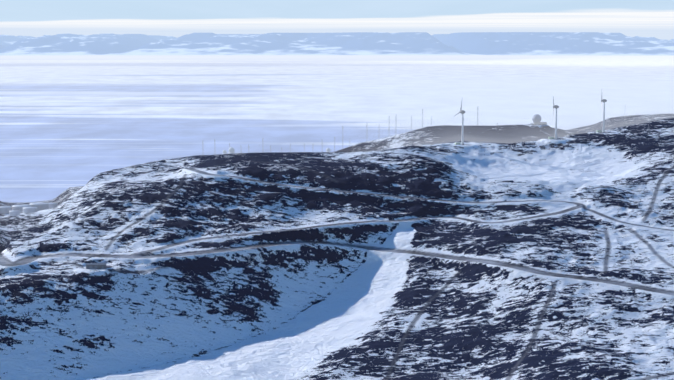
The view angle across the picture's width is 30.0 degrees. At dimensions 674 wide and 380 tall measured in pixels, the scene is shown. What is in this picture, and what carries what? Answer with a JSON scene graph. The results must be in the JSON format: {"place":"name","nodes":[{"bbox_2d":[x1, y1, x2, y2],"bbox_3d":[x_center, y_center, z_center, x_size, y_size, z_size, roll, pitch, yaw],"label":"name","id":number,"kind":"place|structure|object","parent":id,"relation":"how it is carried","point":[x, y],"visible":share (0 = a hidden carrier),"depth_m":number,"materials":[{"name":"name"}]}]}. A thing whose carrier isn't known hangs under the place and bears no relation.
{"place":"outdoors","nodes":[
{"label":"outdoors","id":0,"kind":"place"},
{"bbox_2d":[0,114,673,379],"bbox_3d":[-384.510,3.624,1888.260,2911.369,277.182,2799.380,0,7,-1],"label":"hill terrain","id":1,"kind":"structure","parent":0,"point":[544,258],"depth_m":1066.96,"materials":[{"name":"white snow"}]},
{"bbox_2d":[0,206,11,213],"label":"fuel tank","id":2,"kind":"object","parent":1,"relation":"on","point":[5,209],"visible":0.81,"depth_m":1959.93,"materials":[{"name":"metal"}]},
{"bbox_2d":[9,210,19,215],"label":"fuel tank","id":3,"kind":"object","parent":1,"relation":"on","point":[14,213],"visible":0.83,"depth_m":1903.90,"materials":[{"name":"metal"}]},
{"bbox_2d":[12,204,30,211],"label":"fuel tank","id":4,"kind":"object","parent":1,"relation":"on","point":[18,207],"visible":0.58,"depth_m":1988.30,"materials":[{"name":"metal"}]},
{"bbox_2d":[23,207,36,213],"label":"fuel tank","id":5,"kind":"object","parent":1,"relation":"on","point":[27,210],"visible":0.9,"depth_m":1930.95,"materials":[{"name":"metal"}]},
{"bbox_2d":[29,203,48,210],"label":"fuel tank","id":6,"kind":"object","parent":1,"relation":"on","point":[41,206],"visible":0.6,"depth_m":2009.36,"materials":[{"name":"metal"}]},
{"bbox_2d":[49,202,57,208],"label":"fuel tank","id":7,"kind":"object","parent":1,"relation":"on","point":[52,205],"visible":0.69,"depth_m":2058.54,"materials":[{"name":"metal"}]},
{"bbox_2d":[86,263,106,268],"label":"building","id":8,"kind":"structure","parent":1,"relation":"on","point":[95,265],"depth_m":1028.71,"materials":[{"name":"grey"}]},
{"bbox_2d":[228,147,234,153],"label":"radar dome","id":9,"kind":"structure","parent":1,"relation":"on","point":[231,150],"depth_m":1402.29,"materials":[{"name":"white"}]},
{"bbox_2d":[455,102,464,144],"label":"wind turbine","id":10,"kind":"object","parent":1,"relation":"on","point":[461,111],"visible":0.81,"depth_m":1420.46,"materials":[{"name":"grey metal"}]},
{"bbox_2d":[531,114,546,124],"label":"radome","id":11,"kind":"object","parent":1,"relation":"on","point":[536,118],"depth_m":1916.89,"materials":[{"name":"white"}]},
{"bbox_2d":[549,97,558,138],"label":"wind turbine","id":12,"kind":"object","parent":1,"relation":"on","point":[556,106],"visible":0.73,"depth_m":1432.82,"materials":[{"name":"grey metal"}]},
{"bbox_2d":[597,96,606,131],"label":"wind turbine","id":13,"kind":"object","parent":1,"relation":"on","point":[604,101],"visible":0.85,"depth_m":1468.34,"materials":[{"name":"grey metal"}]},
{"bbox_2d":[0,55,673,202],"bbox_3d":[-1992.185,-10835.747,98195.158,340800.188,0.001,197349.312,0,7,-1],"label":"sea ice","id":14,"kind":"structure","parent":0,"point":[67,121],"depth_m":8234.53,"materials":[{"name":"white ice"}]},
{"bbox_2d":[0,32,673,55],"bbox_3d":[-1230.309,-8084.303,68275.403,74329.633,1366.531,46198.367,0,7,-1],"label":"mountain range","id":15,"kind":"structure","parent":0,"point":[482,43],"depth_m":54643.58,"materials":[{"name":"white snow"}]},
{"bbox_2d":[0,9,673,39],"bbox_3d":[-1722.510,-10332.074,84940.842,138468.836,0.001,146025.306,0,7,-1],"label":"cloud","id":16,"kind":"structure","parent":0,"point":[655,24],"depth_m":38803.45,"materials":[{"name":"white"}]},
{"bbox_2d":[0,0,673,21],"bbox_3d":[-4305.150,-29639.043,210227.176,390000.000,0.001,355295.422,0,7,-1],"label":"sky","id":17,"kind":"structure","parent":0,"point":[29,10],"depth_m":187196.73,"materials":[{"name":"blue"}]}
]}

